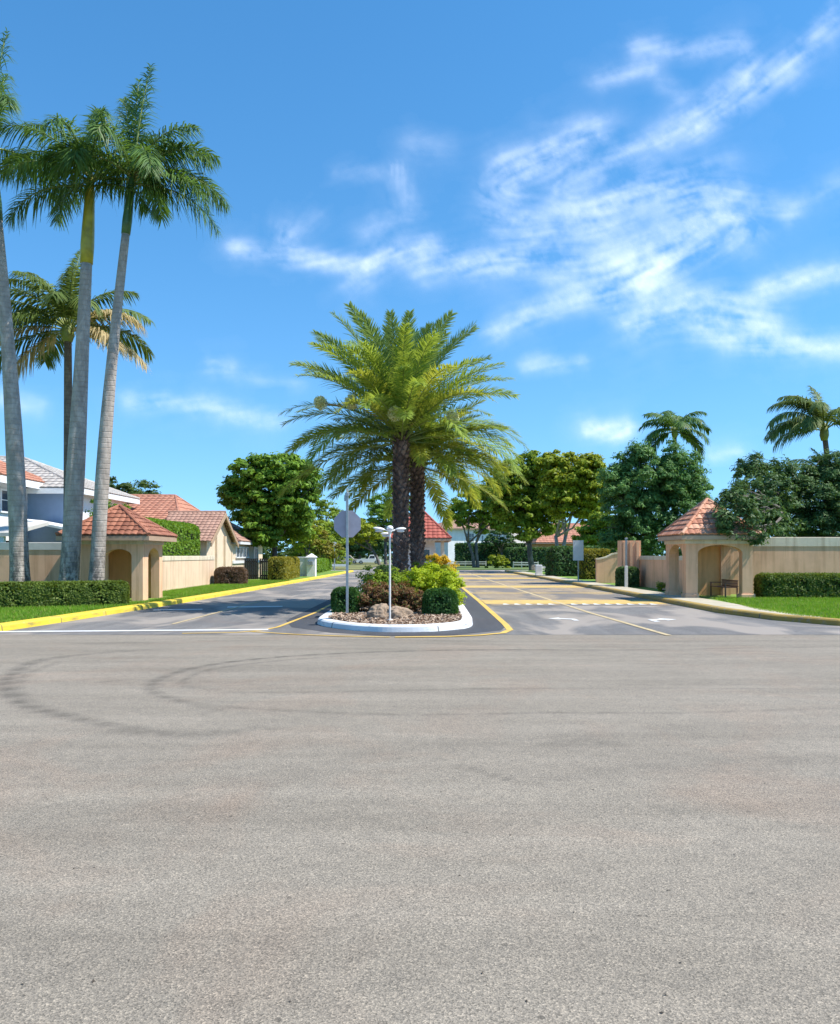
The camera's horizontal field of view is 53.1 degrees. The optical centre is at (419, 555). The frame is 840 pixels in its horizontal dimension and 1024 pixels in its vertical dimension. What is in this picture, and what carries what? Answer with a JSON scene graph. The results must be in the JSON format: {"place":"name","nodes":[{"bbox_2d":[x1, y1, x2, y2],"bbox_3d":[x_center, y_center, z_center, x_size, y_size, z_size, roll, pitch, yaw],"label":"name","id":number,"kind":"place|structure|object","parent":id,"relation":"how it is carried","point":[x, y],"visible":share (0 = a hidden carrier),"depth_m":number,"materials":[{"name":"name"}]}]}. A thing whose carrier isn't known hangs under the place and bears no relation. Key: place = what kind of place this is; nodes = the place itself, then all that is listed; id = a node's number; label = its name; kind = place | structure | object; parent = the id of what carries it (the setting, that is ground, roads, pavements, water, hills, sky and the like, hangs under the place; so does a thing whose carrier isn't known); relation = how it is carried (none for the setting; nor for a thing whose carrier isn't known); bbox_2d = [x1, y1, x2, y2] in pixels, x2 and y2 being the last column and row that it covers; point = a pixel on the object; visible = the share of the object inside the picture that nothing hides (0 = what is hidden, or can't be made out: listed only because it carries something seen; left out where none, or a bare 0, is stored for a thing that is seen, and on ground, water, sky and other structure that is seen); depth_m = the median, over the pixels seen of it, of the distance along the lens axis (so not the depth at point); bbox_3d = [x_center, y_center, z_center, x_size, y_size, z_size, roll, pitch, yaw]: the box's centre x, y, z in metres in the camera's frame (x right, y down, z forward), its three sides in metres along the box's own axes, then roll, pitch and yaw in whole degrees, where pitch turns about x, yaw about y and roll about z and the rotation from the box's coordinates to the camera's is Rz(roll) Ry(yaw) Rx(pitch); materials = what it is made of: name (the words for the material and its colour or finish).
{"place":"outdoors","nodes":[
{"label":"outdoors","id":0,"kind":"place"},
{"bbox_2d":[16,571,343,616],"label":"sidewalk","id":1,"kind":"structure","parent":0,"point":[322,573],"depth_m":60.56,"materials":[{"name":"grey concrete"}]},
{"bbox_2d":[0,542,61,581],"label":"garden wall","id":2,"kind":"structure","parent":1,"relation":"on","point":[44,560],"depth_m":29.30,"materials":[{"name":"beige paint"}]},
{"bbox_2d":[0,27,67,581],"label":"royal palm","id":3,"kind":"object","parent":1,"relation":"on","point":[19,567],"visible":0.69,"depth_m":27.31,"materials":[{"name":"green plant"}]},
{"bbox_2d":[0,580,129,607],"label":"clipped hedge","id":4,"kind":"object","parent":1,"relation":"on","point":[49,593],"visible":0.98,"depth_m":24.72,"materials":[{"name":"green plant"}]},
{"bbox_2d":[0,456,139,541],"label":"two storey house","id":5,"kind":"structure","parent":1,"relation":"on","point":[44,490],"depth_m":41.50,"materials":[{"name":"white paint"}]},
{"bbox_2d":[0,488,7,512],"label":"window","id":6,"kind":"structure","parent":5,"relation":"in","point":[3,492],"depth_m":39.08,"materials":[{"name":"white glass"}]},
{"bbox_2d":[0,251,154,510],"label":"coconut palm","id":7,"kind":"object","parent":1,"relation":"on","point":[62,301],"visible":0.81,"depth_m":32.80,"materials":[{"name":"green plant"}]},
{"bbox_2d":[0,104,177,580],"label":"royal palm","id":8,"kind":"object","parent":1,"relation":"on","point":[70,558],"visible":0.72,"depth_m":27.07,"materials":[{"name":"green plant"}]},
{"bbox_2d":[85,498,131,514],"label":"tall shrub","id":9,"kind":"object","parent":1,"relation":"on","point":[109,502],"visible":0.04,"depth_m":33.42,"materials":[{"name":"green plant"}]},
{"bbox_2d":[55,504,177,600],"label":"tiled pavilion","id":10,"kind":"structure","parent":1,"relation":"on","point":[135,541],"depth_m":28.42,"materials":[{"name":"beige paint"}]},
{"bbox_2d":[35,62,231,580],"bbox_3d":[-8.833,-7.318,26.763,5.435,17.848,5.506,0,0,39],"label":"royal palm","id":11,"kind":"object","parent":1,"relation":"on","point":[143,158],"visible":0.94,"depth_m":26.83,"materials":[{"name":"green plant"}]},
{"bbox_2d":[0,579,289,622],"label":"grass","id":12,"kind":"structure","parent":1,"relation":"on","point":[8,614],"depth_m":24.56,"materials":[{"name":"green plant"}]},
{"bbox_2d":[89,515,200,555],"bbox_3d":[-12.101,-0.052,37.794,1.814,3.329,11.701,0,0,0],"label":"wall hedge","id":13,"kind":"object","parent":1,"relation":"on","point":[187,543],"depth_m":40.09,"materials":[{"name":"green plant"}]},
{"bbox_2d":[127,494,261,576],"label":"gabled house","id":14,"kind":"structure","parent":1,"relation":"on","point":[224,542],"depth_m":48.74,"materials":[{"name":"tile"}]},
{"bbox_2d":[235,546,249,557],"bbox_3d":[-11.194,-0.185,53.050,0.107,0.730,3.800,0,0,0],"label":"window","id":15,"kind":"structure","parent":14,"relation":"in","point":[241,552],"depth_m":52.85,"materials":[{"name":"white glass"}]},
{"bbox_2d":[213,566,247,583],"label":"purple shrub","id":16,"kind":"object","parent":1,"relation":"on","point":[230,575],"visible":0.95,"depth_m":43.33,"materials":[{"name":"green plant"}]},
{"bbox_2d":[245,556,275,578],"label":"dark gate","id":17,"kind":"structure","parent":1,"relation":"on","point":[252,566],"depth_m":53.38,"materials":[{"name":"brown metal"}]},
{"bbox_2d":[216,451,324,556],"bbox_3d":[-10.010,-2.674,55.877,7.379,8.508,5.464,0,0,0],"label":"round tree","id":18,"kind":"object","parent":1,"relation":"on","point":[264,517],"visible":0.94,"depth_m":54.59,"materials":[{"name":"green plant"}]},
{"bbox_2d":[267,556,300,580],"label":"roadside hedge","id":19,"kind":"object","parent":1,"relation":"on","point":[283,567],"visible":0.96,"depth_m":50.36,"materials":[{"name":"green plant"}]},
{"bbox_2d":[298,557,306,575],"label":"white wing wall","id":20,"kind":"structure","parent":1,"relation":"on","point":[303,566],"depth_m":61.30,"materials":[{"name":"paint"}]},
{"bbox_2d":[284,517,326,556],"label":"lime tree","id":21,"kind":"object","parent":1,"relation":"on","point":[310,541],"visible":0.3,"depth_m":77.83,"materials":[{"name":"green plant"}]},
{"bbox_2d":[299,520,343,558],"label":"amber tree","id":22,"kind":"object","parent":1,"relation":"on","point":[324,549],"visible":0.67,"depth_m":83.49,"materials":[{"name":"green plant"}]},
{"bbox_2d":[316,557,331,573],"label":"verge shrub","id":23,"kind":"object","parent":1,"relation":"on","point":[323,564],"visible":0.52,"depth_m":76.28,"materials":[{"name":"green plant"}]},
{"bbox_2d":[162,556,214,590],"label":"garden wall","id":24,"kind":"structure","parent":0,"point":[179,572],"depth_m":39.03,"materials":[{"name":"beige paint"}]},
{"bbox_2d":[0,563,391,634],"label":"road","id":25,"kind":"structure","parent":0,"point":[294,599],"depth_m":22.58,"materials":[{"name":"grey asphalt"}]},
{"bbox_2d":[0,606,282,631],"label":"stop line","id":26,"kind":"object","parent":25,"relation":"on","point":[155,630],"visible":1,"depth_m":18.29,"materials":[{"name":"white paint"}]},
{"bbox_2d":[213,587,512,636],"bbox_3d":[-1.317,1.637,50.388,7.384,0.001,67.225,0,0,0],"label":"yellow edge line","id":27,"kind":"object","parent":25,"relation":"on","point":[506,625],"visible":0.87,"depth_m":19.59,"materials":[{"name":"paint"}]},
{"bbox_2d":[317,590,472,631],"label":"white kerb","id":28,"kind":"structure","parent":25,"relation":"on","point":[465,621],"depth_m":18.36,"materials":[{"name":"paint"}]},
{"bbox_2d":[328,586,462,623],"bbox_3d":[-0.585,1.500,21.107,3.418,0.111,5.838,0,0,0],"label":"bark chips","id":29,"kind":"object","parent":28,"relation":"in","point":[360,617],"visible":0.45,"depth_m":19.84,"materials":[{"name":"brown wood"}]},
{"bbox_2d":[330,586,360,612],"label":"boxwood shrub","id":30,"kind":"object","parent":29,"relation":"on","point":[338,599],"visible":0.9,"depth_m":22.01,"materials":[{"name":"green plant"}]},
{"bbox_2d":[334,488,360,612],"bbox_3d":[-1.880,-0.083,21.739,0.519,3.295,0.468,0,0,-42],"label":"stop sign","id":31,"kind":"object","parent":29,"relation":"on","point":[347,523],"visible":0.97,"depth_m":21.74,"materials":[{"name":"metal"}]},
{"bbox_2d":[374,563,392,574],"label":"dark shrub","id":32,"kind":"object","parent":29,"relation":"on","point":[384,568],"visible":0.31,"depth_m":43.56,"materials":[{"name":"green plant"}]},
{"bbox_2d":[355,565,420,604],"bbox_3d":[-0.849,0.909,24.294,2.210,1.289,1.329,0,0,0],"label":"leafy shrub","id":33,"kind":"object","parent":29,"relation":"on","point":[396,576],"visible":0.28,"depth_m":24.07,"materials":[{"name":"green plant"}]},
{"bbox_2d":[355,579,423,610],"bbox_3d":[-0.822,1.091,22.469,2.355,0.925,1.315,0,0,0],"label":"copper shrub","id":34,"kind":"object","parent":29,"relation":"on","point":[404,596],"visible":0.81,"depth_m":22.24,"materials":[{"name":"brown plant"}]},
{"bbox_2d":[373,525,405,620],"bbox_3d":[-0.707,0.425,19.634,0.773,2.240,0.454,0,0,0],"label":"garden lamp","id":35,"kind":"object","parent":29,"relation":"on","point":[389,530],"visible":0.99,"depth_m":19.53,"materials":[{"name":"white metal"}]},
{"bbox_2d":[366,603,413,618],"bbox_3d":[-0.727,1.463,20.387,1.145,0.608,0.744,0,0,0],"label":"rock","id":36,"kind":"object","parent":29,"relation":"on","point":[379,611],"visible":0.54,"depth_m":20.17,"materials":[{"name":"stone"}]},
{"bbox_2d":[275,300,530,575],"bbox_3d":[-0.614,-2.840,26.064,8.090,8.904,8.160,0,0,0],"label":"date palm","id":37,"kind":"object","parent":29,"relation":"on","point":[405,370],"visible":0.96,"depth_m":24.89,"materials":[{"name":"green plant"}]},
{"bbox_2d":[312,386,511,588],"bbox_3d":[-0.284,-1.800,27.891,6.822,6.856,6.911,0,0,0],"label":"date palm","id":38,"kind":"object","parent":29,"relation":"on","point":[418,479],"visible":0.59,"depth_m":27.61,"materials":[{"name":"green plant"}]},
{"bbox_2d":[388,511,451,570],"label":"guard house","id":39,"kind":"structure","parent":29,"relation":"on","point":[435,531],"depth_m":53.36,"materials":[{"name":"red tile"}]},
{"bbox_2d":[424,548,430,562],"bbox_3d":[0.150,0.015,53.944,1.200,0.930,0.107,0,0,0],"label":"window","id":40,"kind":"structure","parent":39,"relation":"in","point":[427,550],"depth_m":53.99,"materials":[{"name":"grey glass"}]},
{"bbox_2d":[412,556,452,586],"bbox_3d":[0.461,0.781,26.263,1.472,1.544,1.236,0,0,0],"label":"fine shrub","id":41,"kind":"object","parent":29,"relation":"on","point":[432,558],"visible":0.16,"depth_m":26.21,"materials":[{"name":"green plant"}]},
{"bbox_2d":[400,561,466,605],"bbox_3d":[0.505,0.854,23.955,1.853,1.400,1.830,0,0,20],"label":"lime shrub","id":42,"kind":"object","parent":29,"relation":"on","point":[427,578],"visible":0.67,"depth_m":23.48,"materials":[{"name":"green plant"}]},
{"bbox_2d":[421,587,459,614],"bbox_3d":[0.522,1.183,21.750,1.014,0.732,0.998,0,0,0],"label":"boxwood shrub","id":43,"kind":"object","parent":29,"relation":"on","point":[438,601],"visible":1,"depth_m":21.37,"materials":[{"name":"green plant"}]},
{"bbox_2d":[426,553,458,571],"bbox_3d":[0.956,0.725,40.080,1.902,1.657,1.228,0,0,0],"label":"golden croton","id":44,"kind":"object","parent":29,"relation":"on","point":[444,560],"visible":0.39,"depth_m":39.79,"materials":[{"name":"yellow plant"}]},
{"bbox_2d":[286,582,504,635],"bbox_3d":[-0.615,1.643,38.567,5.520,0.001,42.866,0,0,0],"label":"resealed strip","id":45,"kind":"object","parent":25,"relation":"on","point":[484,619],"visible":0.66,"depth_m":20.22,"materials":[{"name":"asphalt"}]},
{"bbox_2d":[307,553,316,575],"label":"white pier","id":46,"kind":"structure","parent":0,"point":[311,564],"depth_m":60.70,"materials":[{"name":"paint"}]},
{"bbox_2d":[269,556,392,569],"bbox_3d":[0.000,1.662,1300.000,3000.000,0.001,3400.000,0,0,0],"label":"ground","id":47,"kind":"structure","parent":0,"point":[380,557],"depth_m":330.76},
{"bbox_2d":[109,476,161,493],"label":"yard tree","id":48,"kind":"object","parent":47,"relation":"on","point":[127,487],"visible":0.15,"depth_m":86.78,"materials":[{"name":"green plant"}]},
{"bbox_2d":[0,570,353,630],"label":"yellow kerb","id":49,"kind":"structure","parent":47,"relation":"on","point":[14,625],"depth_m":24.60,"materials":[{"name":"paint"}]},
{"bbox_2d":[320,522,392,556],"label":"tree","id":50,"kind":"object","parent":47,"relation":"on","point":[376,548],"visible":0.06,"depth_m":224.00,"materials":[{"name":"green plant"}]},
{"bbox_2d":[262,545,681,559],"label":"woods","id":51,"kind":"object","parent":47,"relation":"on","point":[267,552],"visible":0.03,"depth_m":289.66,"materials":[{"name":"green plant"}]},
{"bbox_2d":[505,570,839,625],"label":"curb","id":52,"kind":"object","parent":47,"relation":"on","point":[773,616],"visible":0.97,"depth_m":24.68,"materials":[{"name":"paint"}]},
{"bbox_2d":[332,562,388,569],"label":"lawn","id":53,"kind":"structure","parent":0,"point":[357,566],"depth_m":119.03,"materials":[{"name":"green plant"}]},
{"bbox_2d":[279,518,340,563],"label":"verge tree","id":54,"kind":"object","parent":53,"relation":"on","point":[295,554],"visible":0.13,"depth_m":103.67,"materials":[{"name":"green plant"}]},
{"bbox_2d":[308,545,352,566],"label":"tree","id":55,"kind":"object","parent":53,"relation":"on","point":[338,561],"visible":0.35,"depth_m":99.64,"materials":[{"name":"green plant"}]},
{"bbox_2d":[311,499,349,553],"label":"columnar tree","id":56,"kind":"object","parent":53,"relation":"on","point":[333,514],"visible":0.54,"depth_m":119.30,"materials":[{"name":"green plant"}]},
{"bbox_2d":[328,522,388,562],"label":"tree","id":57,"kind":"object","parent":53,"relation":"on","point":[356,548],"visible":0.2,"depth_m":170.84,"materials":[{"name":"green plant"}]},
{"bbox_2d":[334,518,386,564],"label":"tree","id":58,"kind":"object","parent":53,"relation":"on","point":[368,536],"visible":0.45,"depth_m":139.70,"materials":[{"name":"green plant"}]},
{"bbox_2d":[356,555,380,563],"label":"parked car","id":59,"kind":"object","parent":53,"relation":"on","point":[371,558],"visible":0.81,"depth_m":159.08,"materials":[{"name":"white paint"}]},
{"bbox_2d":[363,489,409,564],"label":"tree","id":60,"kind":"object","parent":53,"relation":"on","point":[376,509],"visible":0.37,"depth_m":148.90,"materials":[{"name":"green plant"}]},
{"bbox_2d":[21,648,806,1012],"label":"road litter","id":61,"kind":"object","parent":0,"point":[511,760],"visible":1,"depth_m":3.72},
{"bbox_2d":[0,635,839,1023],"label":"road","id":62,"kind":"structure","parent":0,"point":[212,829],"depth_m":5.05,"materials":[{"name":"grey asphalt"}]},
{"bbox_2d":[0,0,839,555],"label":"sky","id":63,"kind":"structure","parent":0,"point":[468,151],"materials":[{"name":"blue"}]},
{"bbox_2d":[446,564,544,569],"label":"lawn","id":64,"kind":"structure","parent":0,"point":[488,568],"depth_m":101.02,"materials":[{"name":"green plant"}]},
{"bbox_2d":[447,561,485,566],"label":"rail fence","id":65,"kind":"object","parent":64,"relation":"on","point":[465,563],"visible":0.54,"depth_m":117.89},
{"bbox_2d":[445,485,512,567],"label":"street tree","id":66,"kind":"object","parent":64,"relation":"on","point":[462,516],"visible":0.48,"depth_m":107.75,"materials":[{"name":"green plant"}]},
{"bbox_2d":[435,520,526,562],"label":"white house","id":67,"kind":"structure","parent":64,"relation":"on","point":[457,534],"depth_m":148.81,"materials":[{"name":"paint"}]},
{"bbox_2d":[454,542,525,565],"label":"dark hedge","id":68,"kind":"object","parent":64,"relation":"on","point":[462,552],"visible":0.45,"depth_m":126.87,"materials":[{"name":"green plant"}]},
{"bbox_2d":[480,527,514,555],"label":"street tree","id":69,"kind":"object","parent":64,"relation":"on","point":[496,541],"visible":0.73,"depth_m":124.60,"materials":[{"name":"green plant"}]},
{"bbox_2d":[485,554,510,567],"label":"verge bush","id":70,"kind":"object","parent":64,"relation":"on","point":[499,560],"visible":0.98,"depth_m":103.67,"materials":[{"name":"green plant"}]},
{"bbox_2d":[504,547,547,566],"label":"dark hedge","id":71,"kind":"object","parent":64,"relation":"on","point":[515,554],"visible":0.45,"depth_m":111.06,"materials":[{"name":"green plant"}]},
{"bbox_2d":[525,523,617,552],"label":"brown house","id":72,"kind":"structure","parent":64,"relation":"on","point":[544,541],"depth_m":116.25,"materials":[{"name":"paint"}]},
{"bbox_2d":[362,126,831,437],"bbox_3d":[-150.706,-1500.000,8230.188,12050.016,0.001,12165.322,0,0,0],"label":"cloud","id":73,"kind":"structure","parent":0,"point":[649,280],"depth_m":4471.59,"materials":[{"name":"white"}]},
{"bbox_2d":[434,570,839,634],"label":"drive in","id":74,"kind":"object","parent":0,"point":[526,619],"visible":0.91,"depth_m":20.57,"materials":[{"name":"asphalt"}]},
{"bbox_2d":[172,572,669,634],"bbox_3d":[-0.390,1.637,50.599,11.110,0.001,66.803,0,0,0],"label":"lane line","id":75,"kind":"object","parent":74,"relation":"on","point":[508,586],"visible":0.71,"depth_m":23.62,"materials":[{"name":"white paint"}]},
{"bbox_2d":[457,572,668,604],"bbox_3d":[5.325,1.641,55.750,5.950,0.001,56.500,0,0,0],"label":"speed table","id":76,"kind":"object","parent":74,"relation":"on","point":[548,593],"visible":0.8,"depth_m":38.07,"materials":[{"name":"beige concrete"}]},
{"bbox_2d":[459,574,665,603],"bbox_3d":[5.290,1.638,51.025,6.140,0.001,45.350,0,0,0],"label":"speed hump paint","id":77,"kind":"object","parent":76,"relation":"on","point":[569,602],"visible":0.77,"depth_m":30.43,"materials":[{"name":"yellow paint"}]},
{"bbox_2d":[503,604,657,604],"bbox_3d":[5.340,1.637,28.200,5.180,0.001,0.600,0,0,0],"label":"hump marking","id":78,"kind":"object","parent":76,"relation":"on","point":[583,604],"visible":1,"depth_m":27.95,"materials":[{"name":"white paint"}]},
{"bbox_2d":[548,617,674,621],"bbox_3d":[4.916,1.637,21.410,3.259,0.001,1.195,0,0,5],"label":"turn arrow paint","id":79,"kind":"object","parent":74,"relation":"on","point":[654,620],"visible":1,"depth_m":21.42,"materials":[{"name":"white paint"}]},
{"bbox_2d":[509,570,839,618],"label":"sidewalk","id":80,"kind":"structure","parent":0,"point":[656,590],"depth_m":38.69,"materials":[{"name":"grey concrete"}]},
{"bbox_2d":[476,450,567,570],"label":"street tree","id":81,"kind":"object","parent":80,"relation":"on","point":[529,517],"visible":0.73,"depth_m":82.86,"materials":[{"name":"green plant"}]},
{"bbox_2d":[535,565,544,574],"bbox_3d":[9.585,1.140,64.025,1.550,0.820,0.450,0,0,0],"label":"post barrier","id":82,"kind":"object","parent":80,"relation":"on","point":[538,569],"visible":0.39,"depth_m":63.80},
{"bbox_2d":[531,449,608,545],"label":"street tree","id":83,"kind":"object","parent":80,"relation":"on","point":[568,489],"visible":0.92,"depth_m":76.93,"materials":[{"name":"green plant"}]},
{"bbox_2d":[573,540,583,579],"bbox_3d":[9.410,0.330,49.983,0.620,2.440,0.105,0,0,0],"label":"notice sign","id":84,"kind":"object","parent":80,"relation":"on","point":[578,550],"visible":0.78,"depth_m":49.93,"materials":[{"name":"metal"}]},
{"bbox_2d":[545,545,616,575],"bbox_3d":[11.842,0.428,62.008,5.256,2.448,2.288,0,0,0],"label":"dark shrub","id":85,"kind":"object","parent":80,"relation":"on","point":[559,561],"visible":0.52,"depth_m":61.18,"materials":[{"name":"green plant"}]},
{"bbox_2d":[577,548,610,578],"bbox_3d":[11.324,0.566,54.014,2.388,2.126,1.598,0,0,0],"label":"amber hedge","id":86,"kind":"object","parent":80,"relation":"on","point":[587,567],"visible":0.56,"depth_m":53.47,"materials":[{"name":"green plant"}]},
{"bbox_2d":[571,506,627,549],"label":"street tree","id":87,"kind":"object","parent":80,"relation":"on","point":[587,532],"visible":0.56,"depth_m":69.40,"materials":[{"name":"green plant"}]},
{"bbox_2d":[595,553,617,582],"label":"curved wall","id":88,"kind":"structure","parent":80,"relation":"on","point":[606,566],"depth_m":46.40,"materials":[{"name":"beige paint"}]},
{"bbox_2d":[625,538,627,586],"bbox_3d":[9.720,0.365,39.595,0.130,2.370,0.130,0,0,0],"label":"wall lamp post","id":89,"kind":"object","parent":80,"relation":"on","point":[626,575],"depth_m":39.53,"materials":[{"name":"white metal"}]},
{"bbox_2d":[615,566,639,586],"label":"dark shrub","id":90,"kind":"object","parent":80,"relation":"on","point":[633,576],"visible":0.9,"depth_m":40.28,"materials":[{"name":"green plant"}]},
{"bbox_2d":[618,540,640,578],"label":"gate pier","id":91,"kind":"structure","parent":80,"relation":"on","point":[633,552],"depth_m":41.45,"materials":[{"name":"beige paint"}]},
{"bbox_2d":[595,437,714,555],"bbox_3d":[13.512,-2.595,48.036,7.158,8.349,4.124,0,0,0],"label":"feathery tree","id":92,"kind":"object","parent":80,"relation":"on","point":[674,482],"visible":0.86,"depth_m":47.25,"materials":[{"name":"green plant"}]},
{"bbox_2d":[640,556,681,591],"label":"garden wall","id":93,"kind":"structure","parent":80,"relation":"on","point":[652,570],"depth_m":38.87,"materials":[{"name":"beige paint"}]},
{"bbox_2d":[656,581,665,590],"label":"plant","id":94,"kind":"object","parent":80,"relation":"on","point":[659,587],"visible":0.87,"depth_m":35.95,"materials":[{"name":"green plant"}]},
{"bbox_2d":[637,410,711,456],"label":"distant palm","id":95,"kind":"object","parent":80,"relation":"on","point":[678,424],"visible":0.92,"depth_m":65.65,"materials":[{"name":"green plant"}]},
{"bbox_2d":[657,498,761,597],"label":"tiled pavilion","id":96,"kind":"structure","parent":80,"relation":"on","point":[692,533],"depth_m":30.14,"materials":[{"name":"beige paint"}]},
{"bbox_2d":[710,579,737,596],"bbox_3d":[11.185,1.220,30.950,0.490,0.640,1.600,0,0,0],"label":"metal bench","id":97,"kind":"object","parent":80,"relation":"on","point":[726,583],"visible":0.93,"depth_m":30.94,"materials":[{"name":"brown metal"}]},
{"bbox_2d":[709,448,839,545],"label":"feathery tree","id":98,"kind":"object","parent":80,"relation":"on","point":[768,507],"visible":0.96,"depth_m":35.48,"materials":[{"name":"green plant"}]},
{"bbox_2d":[713,596,839,618],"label":"grass","id":99,"kind":"structure","parent":80,"relation":"on","point":[827,607],"depth_m":25.07,"materials":[{"name":"green plant"}]},
{"bbox_2d":[753,572,839,597],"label":"clipped hedge","id":100,"kind":"object","parent":80,"relation":"on","point":[801,585],"visible":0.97,"depth_m":29.63,"materials":[{"name":"green plant"}]},
{"bbox_2d":[763,385,839,532],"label":"arching palm","id":101,"kind":"object","parent":80,"relation":"on","point":[818,414],"visible":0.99,"depth_m":39.76,"materials":[{"name":"green plant"}]},
{"bbox_2d":[790,448,838,501],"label":"arching palm","id":102,"kind":"object","parent":80,"relation":"on","point":[803,461],"visible":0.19,"depth_m":38.45,"materials":[{"name":"green plant"}]},
{"bbox_2d":[731,537,839,593],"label":"garden wall","id":103,"kind":"structure","parent":0,"point":[798,554],"depth_m":32.90,"materials":[{"name":"beige paint"}]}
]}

